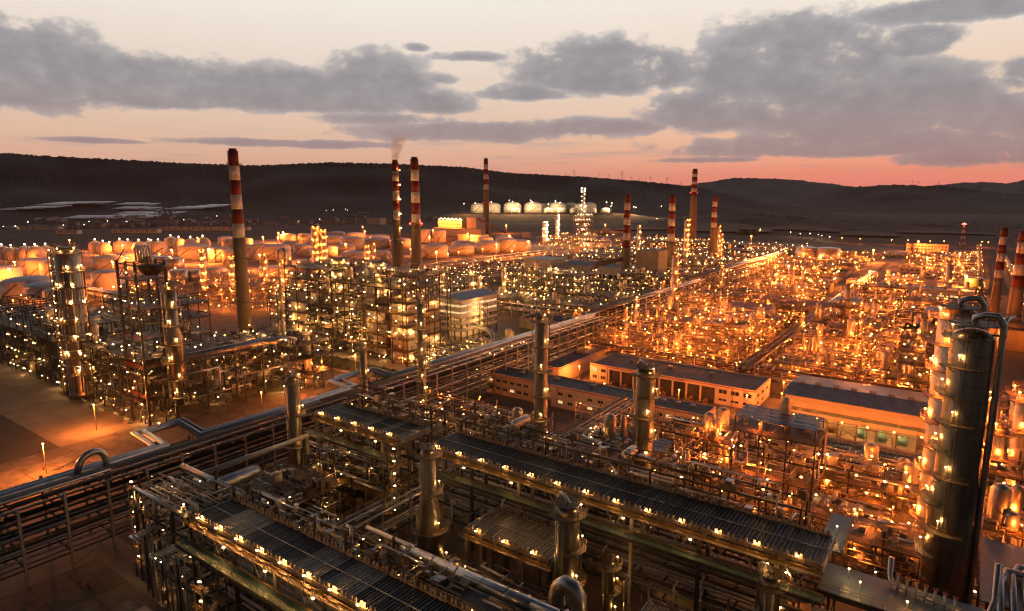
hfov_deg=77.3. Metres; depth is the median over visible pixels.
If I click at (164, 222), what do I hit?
town house
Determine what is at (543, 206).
storage tank
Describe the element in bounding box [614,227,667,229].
earth bank
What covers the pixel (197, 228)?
long shed
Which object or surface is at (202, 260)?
process column
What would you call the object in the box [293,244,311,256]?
storage tank
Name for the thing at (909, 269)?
workshop
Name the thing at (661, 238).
process frame
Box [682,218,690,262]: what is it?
process column
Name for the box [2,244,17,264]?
sphere tank
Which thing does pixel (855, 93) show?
sky
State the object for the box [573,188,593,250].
process frame
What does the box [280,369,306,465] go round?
process column
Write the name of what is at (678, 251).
process frame
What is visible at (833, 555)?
process frame
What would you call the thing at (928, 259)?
process frame
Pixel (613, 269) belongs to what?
turbine hall
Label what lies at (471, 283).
process column
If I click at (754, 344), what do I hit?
process column
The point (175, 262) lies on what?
storage tank
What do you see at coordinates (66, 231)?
long shed
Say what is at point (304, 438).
feed pipe
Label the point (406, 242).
storage tank
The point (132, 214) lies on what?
greenhouse
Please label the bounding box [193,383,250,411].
yard pipe
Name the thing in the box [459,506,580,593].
air cooler bank
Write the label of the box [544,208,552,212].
storage tank
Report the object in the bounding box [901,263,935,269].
process frame
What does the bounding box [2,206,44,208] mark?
greenhouse
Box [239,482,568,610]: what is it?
process frame
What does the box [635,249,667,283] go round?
boiler house
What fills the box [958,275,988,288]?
workshop
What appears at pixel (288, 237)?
storage tank
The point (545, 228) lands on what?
process column
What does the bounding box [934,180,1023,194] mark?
mountains
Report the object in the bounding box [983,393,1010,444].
process column
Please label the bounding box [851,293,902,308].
process frame
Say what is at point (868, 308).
process frame
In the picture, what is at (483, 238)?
storage tank
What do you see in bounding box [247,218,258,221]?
town house
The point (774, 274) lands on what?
process column
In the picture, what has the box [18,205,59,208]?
greenhouse
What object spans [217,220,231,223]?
town house
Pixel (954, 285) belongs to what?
workshop
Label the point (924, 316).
process frame
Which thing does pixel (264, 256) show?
process column
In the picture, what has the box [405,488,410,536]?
standpipe
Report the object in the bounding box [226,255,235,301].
process column
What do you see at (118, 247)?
sphere tank
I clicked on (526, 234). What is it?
block
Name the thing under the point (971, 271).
process frame
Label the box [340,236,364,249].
storage tank
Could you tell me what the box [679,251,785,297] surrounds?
pipe rack
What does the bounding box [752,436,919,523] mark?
process frame
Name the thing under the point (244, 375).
yard pipe
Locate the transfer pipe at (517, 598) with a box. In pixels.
[399,545,559,610]
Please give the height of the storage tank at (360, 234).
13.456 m
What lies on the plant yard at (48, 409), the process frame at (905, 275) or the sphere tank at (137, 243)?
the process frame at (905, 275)
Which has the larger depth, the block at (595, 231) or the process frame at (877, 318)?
the block at (595, 231)
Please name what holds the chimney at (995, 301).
on the plant yard at (48, 409)
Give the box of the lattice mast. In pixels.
[958,223,965,247]
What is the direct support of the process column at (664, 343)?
on the plant yard at (48, 409)
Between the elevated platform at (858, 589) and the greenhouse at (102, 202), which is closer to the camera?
the elevated platform at (858, 589)
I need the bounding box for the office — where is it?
[906,243,948,251]
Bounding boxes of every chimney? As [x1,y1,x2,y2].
[227,148,252,331]
[389,160,403,290]
[409,157,422,291]
[483,158,489,234]
[621,194,631,282]
[666,195,675,271]
[689,169,697,239]
[708,195,716,258]
[988,227,1009,320]
[1003,230,1023,321]
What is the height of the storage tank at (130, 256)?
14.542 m
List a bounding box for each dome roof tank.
[583,237,598,246]
[599,237,610,247]
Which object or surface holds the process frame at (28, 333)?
on the plant yard at (48, 409)
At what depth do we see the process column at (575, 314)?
354.78 m
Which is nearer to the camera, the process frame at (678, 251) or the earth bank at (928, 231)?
the process frame at (678, 251)
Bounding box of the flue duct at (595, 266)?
[590,257,622,277]
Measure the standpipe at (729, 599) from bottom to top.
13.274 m
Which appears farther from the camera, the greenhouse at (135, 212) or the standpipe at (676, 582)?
the greenhouse at (135, 212)
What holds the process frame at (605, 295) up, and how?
on the plant yard at (48, 409)
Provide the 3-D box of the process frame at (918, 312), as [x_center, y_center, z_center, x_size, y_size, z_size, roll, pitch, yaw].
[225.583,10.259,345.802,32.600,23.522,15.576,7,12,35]
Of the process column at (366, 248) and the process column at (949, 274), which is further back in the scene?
the process column at (366, 248)
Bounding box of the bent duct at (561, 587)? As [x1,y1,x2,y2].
[548,575,586,610]
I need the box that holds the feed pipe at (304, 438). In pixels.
[182,433,309,496]
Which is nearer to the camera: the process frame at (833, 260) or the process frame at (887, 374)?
the process frame at (887, 374)
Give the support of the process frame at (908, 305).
on the plant yard at (48, 409)
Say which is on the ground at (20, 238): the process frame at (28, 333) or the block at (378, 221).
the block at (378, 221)
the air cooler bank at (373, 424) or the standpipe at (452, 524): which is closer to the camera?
the standpipe at (452, 524)
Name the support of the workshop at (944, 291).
on the plant yard at (48, 409)
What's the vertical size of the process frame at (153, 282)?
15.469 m
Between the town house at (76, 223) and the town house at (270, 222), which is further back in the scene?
the town house at (270, 222)
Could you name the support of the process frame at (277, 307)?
on the plant yard at (48, 409)
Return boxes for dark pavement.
[0,414,60,463]
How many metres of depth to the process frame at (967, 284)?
510.68 m
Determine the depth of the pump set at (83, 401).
250.18 m
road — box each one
[106,390,493,544]
[265,357,432,399]
[707,239,1015,251]
[744,263,890,371]
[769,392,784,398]
[977,248,1023,415]
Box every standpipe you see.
[327,444,332,494]
[351,459,356,512]
[363,454,366,517]
[390,469,394,530]
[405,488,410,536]
[450,502,456,554]
[484,539,485,560]
[502,498,504,574]
[539,560,540,590]
[580,555,582,573]
[600,545,607,598]
[622,577,629,610]
[647,582,652,601]
[673,580,678,603]
[698,576,704,610]
[727,596,731,610]
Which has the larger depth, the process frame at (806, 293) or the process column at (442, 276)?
the process column at (442, 276)
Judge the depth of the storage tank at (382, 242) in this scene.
994.02 m
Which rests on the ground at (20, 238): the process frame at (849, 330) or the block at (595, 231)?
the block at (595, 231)
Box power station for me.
[433,217,505,236]
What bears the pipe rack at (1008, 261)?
on the ground at (20, 238)
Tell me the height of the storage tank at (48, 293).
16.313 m
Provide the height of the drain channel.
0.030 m
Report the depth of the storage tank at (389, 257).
784.89 m
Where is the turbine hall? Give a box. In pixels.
[565,260,655,282]
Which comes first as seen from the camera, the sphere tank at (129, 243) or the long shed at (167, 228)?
the sphere tank at (129, 243)
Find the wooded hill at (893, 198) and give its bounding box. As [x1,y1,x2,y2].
[792,184,1023,213]
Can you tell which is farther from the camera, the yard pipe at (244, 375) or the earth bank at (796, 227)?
the earth bank at (796, 227)
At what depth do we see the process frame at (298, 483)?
153.74 m
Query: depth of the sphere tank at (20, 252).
744.83 m
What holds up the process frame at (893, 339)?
on the plant yard at (48, 409)
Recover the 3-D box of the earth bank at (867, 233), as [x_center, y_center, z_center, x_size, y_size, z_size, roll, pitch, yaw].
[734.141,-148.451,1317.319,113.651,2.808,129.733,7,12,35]
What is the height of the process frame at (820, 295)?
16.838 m
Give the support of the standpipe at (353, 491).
attached to the air cooler bank at (373, 424)
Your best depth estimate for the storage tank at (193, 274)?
599.77 m
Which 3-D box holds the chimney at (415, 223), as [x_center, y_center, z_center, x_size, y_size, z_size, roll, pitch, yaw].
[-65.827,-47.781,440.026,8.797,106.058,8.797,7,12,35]
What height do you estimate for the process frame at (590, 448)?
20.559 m
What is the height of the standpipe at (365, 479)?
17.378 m
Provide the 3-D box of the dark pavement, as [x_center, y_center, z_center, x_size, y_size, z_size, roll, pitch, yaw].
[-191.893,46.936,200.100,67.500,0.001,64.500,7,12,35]
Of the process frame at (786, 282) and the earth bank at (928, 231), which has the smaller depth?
the process frame at (786, 282)
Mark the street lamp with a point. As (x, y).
(44, 458)
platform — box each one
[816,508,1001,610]
[976,534,1023,610]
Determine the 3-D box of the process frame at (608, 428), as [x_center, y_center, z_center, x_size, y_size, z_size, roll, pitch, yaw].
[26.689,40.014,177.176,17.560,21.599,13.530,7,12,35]
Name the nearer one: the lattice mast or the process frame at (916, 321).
the process frame at (916, 321)
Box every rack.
[0,312,608,585]
[86,286,186,310]
[103,294,193,339]
[160,336,300,418]
[181,249,555,298]
[305,477,436,592]
[311,355,444,385]
[389,289,505,313]
[435,388,552,431]
[499,299,611,322]
[502,394,634,488]
[518,257,731,281]
[575,398,686,452]
[580,278,708,344]
[584,338,922,392]
[610,336,744,361]
[674,324,776,343]
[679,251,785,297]
[734,271,878,374]
[775,313,799,320]
[775,356,879,379]
[788,348,876,369]
[796,343,875,360]
[866,295,975,310]
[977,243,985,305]
[1004,255,1023,313]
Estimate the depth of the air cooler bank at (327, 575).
104.93 m
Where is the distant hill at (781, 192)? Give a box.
[686,177,850,205]
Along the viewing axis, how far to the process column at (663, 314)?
341.61 m
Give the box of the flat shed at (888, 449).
[732,425,921,460]
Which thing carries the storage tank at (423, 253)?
on the plant yard at (48, 409)
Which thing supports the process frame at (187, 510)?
on the plant yard at (48, 409)
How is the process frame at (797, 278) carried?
on the plant yard at (48, 409)
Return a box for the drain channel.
[1,385,285,463]
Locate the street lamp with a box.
[42,443,46,473]
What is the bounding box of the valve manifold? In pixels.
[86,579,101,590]
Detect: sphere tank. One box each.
[0,244,7,261]
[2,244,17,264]
[15,243,29,265]
[26,243,46,257]
[41,243,53,257]
[88,239,100,256]
[96,240,111,255]
[112,238,128,252]
[125,239,133,251]
[131,239,148,254]
[143,239,153,254]
[151,239,167,255]
[164,235,176,252]
[172,236,184,252]
[184,236,198,243]
[197,235,210,246]
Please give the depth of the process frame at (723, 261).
685.90 m
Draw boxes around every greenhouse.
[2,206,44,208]
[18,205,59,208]
[36,203,66,204]
[45,205,72,207]
[48,202,83,203]
[60,215,106,218]
[77,201,102,203]
[89,201,115,203]
[96,215,115,217]
[110,211,152,214]
[112,206,148,208]
[113,202,149,204]
[120,214,148,217]
[124,207,160,209]
[126,203,159,205]
[149,211,186,214]
[167,206,196,208]
[177,206,210,208]
[199,205,222,207]
[209,204,230,206]
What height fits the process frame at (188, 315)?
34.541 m
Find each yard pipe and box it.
[156,366,221,421]
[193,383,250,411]
[239,363,290,401]
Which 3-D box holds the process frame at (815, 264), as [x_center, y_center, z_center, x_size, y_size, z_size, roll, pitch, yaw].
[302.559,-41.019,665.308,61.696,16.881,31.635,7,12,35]
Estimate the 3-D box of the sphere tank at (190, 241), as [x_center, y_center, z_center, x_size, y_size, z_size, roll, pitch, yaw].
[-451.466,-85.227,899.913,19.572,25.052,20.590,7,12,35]
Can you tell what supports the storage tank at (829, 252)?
on the plant yard at (48, 409)
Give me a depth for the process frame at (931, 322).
256.15 m
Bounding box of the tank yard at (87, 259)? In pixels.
[0,238,411,276]
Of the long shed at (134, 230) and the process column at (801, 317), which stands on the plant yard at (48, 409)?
the process column at (801, 317)
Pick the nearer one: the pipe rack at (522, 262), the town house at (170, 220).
the pipe rack at (522, 262)
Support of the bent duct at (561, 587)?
attached to the process frame
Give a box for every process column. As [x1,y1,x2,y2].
[48,242,97,399]
[158,278,190,405]
[197,248,208,297]
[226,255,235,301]
[260,253,269,290]
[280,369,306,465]
[281,259,288,290]
[299,327,315,386]
[310,223,320,272]
[318,228,327,260]
[327,255,351,326]
[355,340,372,442]
[362,257,389,330]
[363,244,370,263]
[370,242,376,259]
[411,293,431,442]
[411,438,449,574]
[438,264,445,290]
[467,270,475,289]
[476,275,483,287]
[500,267,507,290]
[529,309,552,444]
[542,220,548,243]
[548,490,587,610]
[554,213,560,242]
[571,309,579,341]
[597,549,621,610]
[621,306,629,323]
[629,359,660,482]
[631,296,639,327]
[636,225,641,249]
[658,309,668,339]
[659,280,666,305]
[660,338,670,358]
[669,252,680,301]
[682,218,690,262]
[714,296,722,309]
[715,226,721,263]
[717,264,725,286]
[719,233,723,257]
[749,338,760,364]
[754,560,790,610]
[769,264,778,293]
[787,259,796,279]
[797,312,806,341]
[844,282,853,294]
[851,284,861,302]
[861,322,873,359]
[881,280,887,304]
[888,288,897,309]
[908,296,987,532]
[913,312,1007,604]
[944,260,956,286]
[979,418,1018,506]
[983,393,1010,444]
[989,389,1007,420]
[1002,380,1023,447]
[1005,386,1023,488]
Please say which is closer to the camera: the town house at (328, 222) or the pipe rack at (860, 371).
the pipe rack at (860, 371)
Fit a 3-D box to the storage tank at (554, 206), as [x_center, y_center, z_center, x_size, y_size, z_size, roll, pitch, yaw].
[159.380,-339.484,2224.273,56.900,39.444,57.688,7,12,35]
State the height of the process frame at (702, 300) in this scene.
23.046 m
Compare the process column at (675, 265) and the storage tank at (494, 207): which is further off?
the storage tank at (494, 207)
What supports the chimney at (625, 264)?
on the plant yard at (48, 409)
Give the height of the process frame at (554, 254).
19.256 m
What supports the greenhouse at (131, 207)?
on the forested ridge
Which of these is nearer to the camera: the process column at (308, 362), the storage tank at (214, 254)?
the process column at (308, 362)
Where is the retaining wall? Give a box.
[456,213,612,213]
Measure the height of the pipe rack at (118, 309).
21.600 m
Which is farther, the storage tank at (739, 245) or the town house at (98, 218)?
the town house at (98, 218)
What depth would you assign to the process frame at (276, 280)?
515.69 m
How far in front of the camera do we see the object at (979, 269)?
652.36 m
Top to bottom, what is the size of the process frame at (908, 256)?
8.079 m
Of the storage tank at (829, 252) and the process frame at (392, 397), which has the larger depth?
the storage tank at (829, 252)
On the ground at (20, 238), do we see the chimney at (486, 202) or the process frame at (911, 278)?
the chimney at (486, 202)
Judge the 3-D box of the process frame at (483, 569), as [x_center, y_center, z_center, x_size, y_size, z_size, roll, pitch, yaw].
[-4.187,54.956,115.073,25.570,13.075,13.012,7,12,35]
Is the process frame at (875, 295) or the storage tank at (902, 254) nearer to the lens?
the process frame at (875, 295)
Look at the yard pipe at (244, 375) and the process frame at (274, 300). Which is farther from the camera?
the process frame at (274, 300)
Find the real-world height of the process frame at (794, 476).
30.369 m
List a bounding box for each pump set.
[79,398,88,403]
[88,403,98,408]
[97,408,107,413]
[112,412,122,417]
[122,417,132,423]
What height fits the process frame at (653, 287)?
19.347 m
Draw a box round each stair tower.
[46,253,67,395]
[125,477,158,580]
[191,572,229,610]
[386,446,409,535]
[479,302,487,336]
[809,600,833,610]
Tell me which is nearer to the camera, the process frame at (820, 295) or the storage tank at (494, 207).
the process frame at (820, 295)
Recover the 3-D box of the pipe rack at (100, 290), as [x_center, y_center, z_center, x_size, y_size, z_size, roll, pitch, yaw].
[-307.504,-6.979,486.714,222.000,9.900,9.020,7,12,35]
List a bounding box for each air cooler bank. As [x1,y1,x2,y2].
[175,495,479,610]
[303,401,434,515]
[415,429,837,610]
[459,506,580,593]
[640,596,692,610]
[762,436,916,464]
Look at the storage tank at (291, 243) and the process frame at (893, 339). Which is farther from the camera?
the storage tank at (291, 243)
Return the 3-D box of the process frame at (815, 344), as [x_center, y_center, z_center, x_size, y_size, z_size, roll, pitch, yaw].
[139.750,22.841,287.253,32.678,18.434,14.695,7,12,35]
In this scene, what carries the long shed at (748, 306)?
on the plant yard at (48, 409)
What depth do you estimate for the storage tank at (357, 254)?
791.63 m
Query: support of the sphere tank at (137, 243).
on the tank yard at (87, 259)
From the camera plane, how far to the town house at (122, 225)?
1656.77 m
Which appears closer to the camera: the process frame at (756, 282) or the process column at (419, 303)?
the process column at (419, 303)
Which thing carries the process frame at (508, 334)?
on the plant yard at (48, 409)
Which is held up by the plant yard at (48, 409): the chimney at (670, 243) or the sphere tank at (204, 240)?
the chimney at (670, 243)
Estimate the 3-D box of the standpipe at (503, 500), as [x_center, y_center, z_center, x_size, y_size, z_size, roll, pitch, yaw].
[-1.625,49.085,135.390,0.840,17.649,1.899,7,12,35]
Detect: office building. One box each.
[486,366,634,423]
[654,396,715,432]
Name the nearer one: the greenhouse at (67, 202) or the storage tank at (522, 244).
the storage tank at (522, 244)
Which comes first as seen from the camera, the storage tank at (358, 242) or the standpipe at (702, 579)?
the standpipe at (702, 579)
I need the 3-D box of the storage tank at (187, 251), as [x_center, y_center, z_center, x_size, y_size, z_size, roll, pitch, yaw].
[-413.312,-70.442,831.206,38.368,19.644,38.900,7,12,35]
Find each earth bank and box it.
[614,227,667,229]
[696,222,771,231]
[772,225,839,231]
[840,231,897,235]
[899,230,996,234]
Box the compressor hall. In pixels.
[783,375,928,453]
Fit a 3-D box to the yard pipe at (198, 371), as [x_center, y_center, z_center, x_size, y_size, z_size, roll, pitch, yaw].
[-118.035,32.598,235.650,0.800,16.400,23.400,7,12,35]
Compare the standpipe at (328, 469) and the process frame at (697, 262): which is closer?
the standpipe at (328, 469)
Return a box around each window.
[718,389,726,394]
[730,391,739,396]
[743,393,751,398]
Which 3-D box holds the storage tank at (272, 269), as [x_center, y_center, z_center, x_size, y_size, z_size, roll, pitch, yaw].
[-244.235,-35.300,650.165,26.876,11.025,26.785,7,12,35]
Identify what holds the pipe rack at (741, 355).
on the plant yard at (48, 409)
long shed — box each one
[5,225,24,229]
[23,225,42,229]
[41,225,62,229]
[55,229,63,233]
[63,229,71,233]
[70,229,81,233]
[111,228,127,232]
[126,228,143,232]
[142,228,161,232]
[159,226,189,230]
[189,226,219,230]
[219,226,250,230]
[689,298,776,327]
[770,300,832,313]
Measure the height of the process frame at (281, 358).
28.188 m
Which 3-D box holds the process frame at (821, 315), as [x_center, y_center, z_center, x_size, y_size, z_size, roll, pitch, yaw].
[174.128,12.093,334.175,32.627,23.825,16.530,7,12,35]
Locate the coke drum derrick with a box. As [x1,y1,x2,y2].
[115,244,179,425]
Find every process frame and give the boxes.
[0,292,136,388]
[79,324,203,423]
[102,290,212,338]
[128,278,193,296]
[128,463,245,610]
[143,329,256,381]
[167,331,274,405]
[198,276,275,310]
[210,270,275,291]
[222,458,346,527]
[230,320,333,391]
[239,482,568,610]
[264,272,312,296]
[266,285,299,312]
[267,282,362,329]
[277,248,451,362]
[284,257,365,351]
[302,438,398,532]
[333,267,449,366]
[346,384,449,503]
[389,278,461,292]
[408,266,484,290]
[412,394,507,439]
[414,340,502,370]
[425,266,489,287]
[429,550,568,606]
[444,262,515,282]
[455,285,537,310]
[460,402,811,608]
[461,328,524,358]
[475,255,523,274]
[487,407,552,446]
[504,262,598,297]
[521,271,611,290]
[522,422,626,520]
[532,292,612,316]
[541,235,584,246]
[546,250,632,261]
[551,229,613,250]
[564,282,634,309]
[570,413,633,473]
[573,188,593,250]
[576,248,635,262]
[598,321,669,357]
[599,243,691,261]
[600,273,670,298]
[615,234,709,247]
[616,311,684,350]
[617,237,708,254]
[617,267,688,290]
[632,252,735,274]
[633,304,696,341]
[646,295,709,334]
[652,438,726,500]
[653,267,707,285]
[660,412,742,483]
[665,502,837,605]
[667,331,740,369]
[668,308,713,316]
[674,288,731,312]
[679,312,754,363]
[683,407,752,456]
[684,255,749,272]
[693,298,764,352]
[697,287,750,302]
[706,307,774,350]
[716,241,813,255]
[716,243,787,260]
[716,250,763,266]
[716,282,766,302]
[726,279,774,299]
[727,306,783,342]
[727,397,828,524]
[739,309,790,335]
[745,272,822,294]
[748,291,807,323]
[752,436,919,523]
[765,283,818,300]
[766,267,838,287]
[766,438,919,511]
[768,258,837,275]
[771,347,859,383]
[774,284,825,301]
[783,336,865,380]
[788,275,825,293]
[789,253,858,271]
[792,318,872,370]
[800,319,877,361]
[802,488,894,558]
[809,303,882,348]
[811,246,884,258]
[817,309,886,341]
[826,258,860,267]
[826,301,890,337]
[828,291,864,348]
[836,292,896,328]
[836,296,894,329]
[842,509,923,584]
[850,251,874,261]
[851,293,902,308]
[852,278,907,306]
[861,352,931,389]
[868,340,918,381]
[875,324,915,370]
[879,330,906,367]
[884,269,925,286]
[890,317,920,330]
[892,272,915,277]
[893,302,939,326]
[895,321,936,392]
[898,303,927,325]
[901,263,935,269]
[905,313,937,385]
[906,255,930,260]
[906,255,948,265]
[906,292,968,309]
[909,290,963,309]
[911,248,942,256]
[921,306,943,373]
[936,267,968,280]
[939,252,969,261]
[939,281,969,288]
[945,265,974,275]
[951,251,975,256]
[957,262,975,268]
[972,483,1023,610]
[979,435,1023,514]
[1002,395,1008,423]
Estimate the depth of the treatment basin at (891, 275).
607.75 m
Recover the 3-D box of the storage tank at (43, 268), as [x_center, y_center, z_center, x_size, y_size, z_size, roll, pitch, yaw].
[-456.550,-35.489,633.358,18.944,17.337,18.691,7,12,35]
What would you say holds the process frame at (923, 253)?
on the plant yard at (48, 409)
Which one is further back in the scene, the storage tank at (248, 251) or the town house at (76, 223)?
the town house at (76, 223)
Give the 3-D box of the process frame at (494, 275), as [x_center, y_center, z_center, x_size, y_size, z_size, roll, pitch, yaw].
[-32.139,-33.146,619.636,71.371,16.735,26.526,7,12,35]
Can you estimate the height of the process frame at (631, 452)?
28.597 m
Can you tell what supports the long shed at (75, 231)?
on the ground at (20, 238)
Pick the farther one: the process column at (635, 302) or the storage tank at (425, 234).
the storage tank at (425, 234)
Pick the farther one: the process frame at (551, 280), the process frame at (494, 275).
the process frame at (494, 275)
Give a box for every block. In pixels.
[367,218,385,224]
[458,234,488,241]
[522,232,530,237]
[574,246,581,253]
[586,230,599,233]
[602,227,610,233]
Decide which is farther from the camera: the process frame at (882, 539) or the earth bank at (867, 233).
the earth bank at (867, 233)
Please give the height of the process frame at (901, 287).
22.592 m
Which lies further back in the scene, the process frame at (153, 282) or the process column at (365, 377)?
the process frame at (153, 282)
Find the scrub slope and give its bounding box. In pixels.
[619,213,1023,241]
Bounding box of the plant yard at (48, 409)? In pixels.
[0,233,1023,610]
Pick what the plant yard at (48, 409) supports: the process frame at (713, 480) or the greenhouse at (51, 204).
the process frame at (713, 480)
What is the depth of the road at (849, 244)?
1074.76 m
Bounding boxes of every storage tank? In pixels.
[0,265,22,280]
[0,275,52,306]
[17,258,32,273]
[22,281,52,307]
[24,258,49,275]
[38,261,51,275]
[42,288,55,309]
[90,269,121,294]
[92,255,124,269]
[116,252,138,264]
[121,275,125,291]
[152,255,170,263]
[164,257,183,271]
[168,268,188,282]
[177,244,209,259]
[188,269,200,281]
[207,247,229,262]
[207,267,227,285]
[217,236,232,245]
[221,239,232,248]
[221,249,233,264]
[245,238,252,243]
[246,244,250,257]
[250,243,267,259]
[258,265,281,276]
[263,244,290,259]
[275,249,290,260]
[280,233,296,241]
[281,241,298,249]
[292,259,311,268]
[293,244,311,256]
[297,233,310,241]
[327,235,342,243]
[327,246,337,256]
[328,231,344,236]
[337,244,355,251]
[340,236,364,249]
[341,251,364,261]
[345,232,366,238]
[365,237,389,248]
[369,234,389,238]
[376,250,389,259]
[388,253,391,261]
[390,238,410,247]
[410,249,424,257]
[421,229,430,242]
[422,243,447,257]
[433,229,445,242]
[449,244,473,254]
[451,240,475,249]
[471,203,482,212]
[475,240,499,252]
[477,237,492,241]
[489,203,500,212]
[495,235,512,239]
[496,238,516,251]
[504,202,520,212]
[511,208,519,212]
[517,239,530,250]
[524,202,541,212]
[540,203,545,212]
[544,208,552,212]
[550,202,565,212]
[557,208,565,212]
[565,203,575,212]
[570,208,578,212]
[575,203,586,212]
[585,202,595,209]
[587,208,596,212]
[601,208,609,212]
[736,244,748,252]
[737,228,748,234]
[749,229,757,234]
[788,283,817,292]
[795,246,816,260]
[816,247,840,261]
[885,252,894,256]
[898,252,907,256]
[961,276,983,294]
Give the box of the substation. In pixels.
[519,312,585,334]
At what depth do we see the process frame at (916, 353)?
244.11 m
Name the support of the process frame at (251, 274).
on the plant yard at (48, 409)
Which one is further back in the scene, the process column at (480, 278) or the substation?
the process column at (480, 278)
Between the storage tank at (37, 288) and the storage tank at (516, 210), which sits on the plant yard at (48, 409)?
the storage tank at (37, 288)
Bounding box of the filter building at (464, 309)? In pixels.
[433,288,496,340]
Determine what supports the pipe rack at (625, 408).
on the plant yard at (48, 409)
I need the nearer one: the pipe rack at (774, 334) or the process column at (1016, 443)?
the process column at (1016, 443)
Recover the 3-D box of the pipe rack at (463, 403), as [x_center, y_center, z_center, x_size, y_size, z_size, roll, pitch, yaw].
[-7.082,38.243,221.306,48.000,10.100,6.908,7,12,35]
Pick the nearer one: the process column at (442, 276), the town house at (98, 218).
the process column at (442, 276)
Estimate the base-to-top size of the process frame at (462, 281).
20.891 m
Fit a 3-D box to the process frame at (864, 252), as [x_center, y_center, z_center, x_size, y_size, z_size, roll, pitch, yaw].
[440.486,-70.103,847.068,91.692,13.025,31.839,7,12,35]
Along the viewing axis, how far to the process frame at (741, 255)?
746.59 m
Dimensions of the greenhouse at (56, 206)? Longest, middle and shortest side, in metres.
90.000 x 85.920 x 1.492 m
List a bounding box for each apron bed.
[0,377,401,553]
[0,559,167,610]
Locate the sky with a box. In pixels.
[0,0,1023,186]
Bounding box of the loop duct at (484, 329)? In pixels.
[470,323,494,340]
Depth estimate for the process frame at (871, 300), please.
392.08 m
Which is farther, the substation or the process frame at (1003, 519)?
the substation
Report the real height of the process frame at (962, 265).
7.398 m
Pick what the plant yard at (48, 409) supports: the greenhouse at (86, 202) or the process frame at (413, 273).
the process frame at (413, 273)
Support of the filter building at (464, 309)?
on the plant yard at (48, 409)
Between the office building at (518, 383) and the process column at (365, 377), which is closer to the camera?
the process column at (365, 377)
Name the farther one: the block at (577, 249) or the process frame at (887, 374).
the block at (577, 249)
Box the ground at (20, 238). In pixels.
[0,212,1023,311]
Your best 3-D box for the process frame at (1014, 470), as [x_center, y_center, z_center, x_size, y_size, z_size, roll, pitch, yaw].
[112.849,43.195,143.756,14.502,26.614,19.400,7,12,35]
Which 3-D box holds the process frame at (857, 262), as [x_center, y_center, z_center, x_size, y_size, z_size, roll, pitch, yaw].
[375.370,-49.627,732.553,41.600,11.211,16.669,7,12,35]
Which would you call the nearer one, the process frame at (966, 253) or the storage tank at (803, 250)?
the storage tank at (803, 250)
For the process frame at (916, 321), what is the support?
on the plant yard at (48, 409)
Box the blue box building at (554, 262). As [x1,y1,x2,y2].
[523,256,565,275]
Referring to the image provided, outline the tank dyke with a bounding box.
[88,280,198,303]
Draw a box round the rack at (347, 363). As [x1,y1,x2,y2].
[311,355,444,385]
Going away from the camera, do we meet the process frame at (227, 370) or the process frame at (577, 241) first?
the process frame at (227, 370)
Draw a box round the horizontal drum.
[196,465,260,551]
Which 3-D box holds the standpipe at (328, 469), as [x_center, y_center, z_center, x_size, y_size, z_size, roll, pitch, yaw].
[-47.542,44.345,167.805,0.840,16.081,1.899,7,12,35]
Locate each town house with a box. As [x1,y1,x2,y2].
[43,217,59,221]
[72,222,79,225]
[90,218,107,219]
[97,223,109,227]
[110,223,117,227]
[119,223,132,227]
[156,222,173,224]
[162,219,178,221]
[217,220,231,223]
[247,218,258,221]
[263,221,273,224]
[322,221,337,223]
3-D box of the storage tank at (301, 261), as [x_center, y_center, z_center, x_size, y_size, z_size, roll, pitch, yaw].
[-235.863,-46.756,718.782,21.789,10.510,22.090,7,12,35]
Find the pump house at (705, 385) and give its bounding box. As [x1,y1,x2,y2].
[590,353,770,409]
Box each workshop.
[815,281,833,292]
[846,278,858,284]
[895,283,920,296]
[898,265,921,273]
[921,286,974,302]
[923,270,944,277]
[937,283,963,287]
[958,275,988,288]
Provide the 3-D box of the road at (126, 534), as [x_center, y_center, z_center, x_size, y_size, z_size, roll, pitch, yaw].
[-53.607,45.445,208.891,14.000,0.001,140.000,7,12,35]
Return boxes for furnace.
[987,315,1023,354]
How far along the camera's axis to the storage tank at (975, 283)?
524.02 m
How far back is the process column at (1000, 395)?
175.49 m
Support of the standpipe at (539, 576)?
attached to the air cooler bank at (532, 538)
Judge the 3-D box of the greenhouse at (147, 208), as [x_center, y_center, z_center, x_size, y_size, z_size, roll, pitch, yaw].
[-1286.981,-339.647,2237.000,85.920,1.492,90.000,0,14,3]
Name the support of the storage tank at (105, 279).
on the plant yard at (48, 409)
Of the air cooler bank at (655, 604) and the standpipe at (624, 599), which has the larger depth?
the standpipe at (624, 599)
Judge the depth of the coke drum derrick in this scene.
225.17 m
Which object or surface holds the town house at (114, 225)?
on the ground at (20, 238)
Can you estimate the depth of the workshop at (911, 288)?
515.58 m
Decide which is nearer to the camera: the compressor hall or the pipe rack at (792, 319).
the compressor hall
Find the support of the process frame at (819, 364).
on the plant yard at (48, 409)
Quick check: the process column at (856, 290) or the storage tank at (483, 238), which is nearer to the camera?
the process column at (856, 290)
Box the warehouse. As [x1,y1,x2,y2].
[548,344,610,377]
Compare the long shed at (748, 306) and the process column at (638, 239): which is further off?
the process column at (638, 239)
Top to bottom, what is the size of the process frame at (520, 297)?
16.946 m
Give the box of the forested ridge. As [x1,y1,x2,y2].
[0,153,959,229]

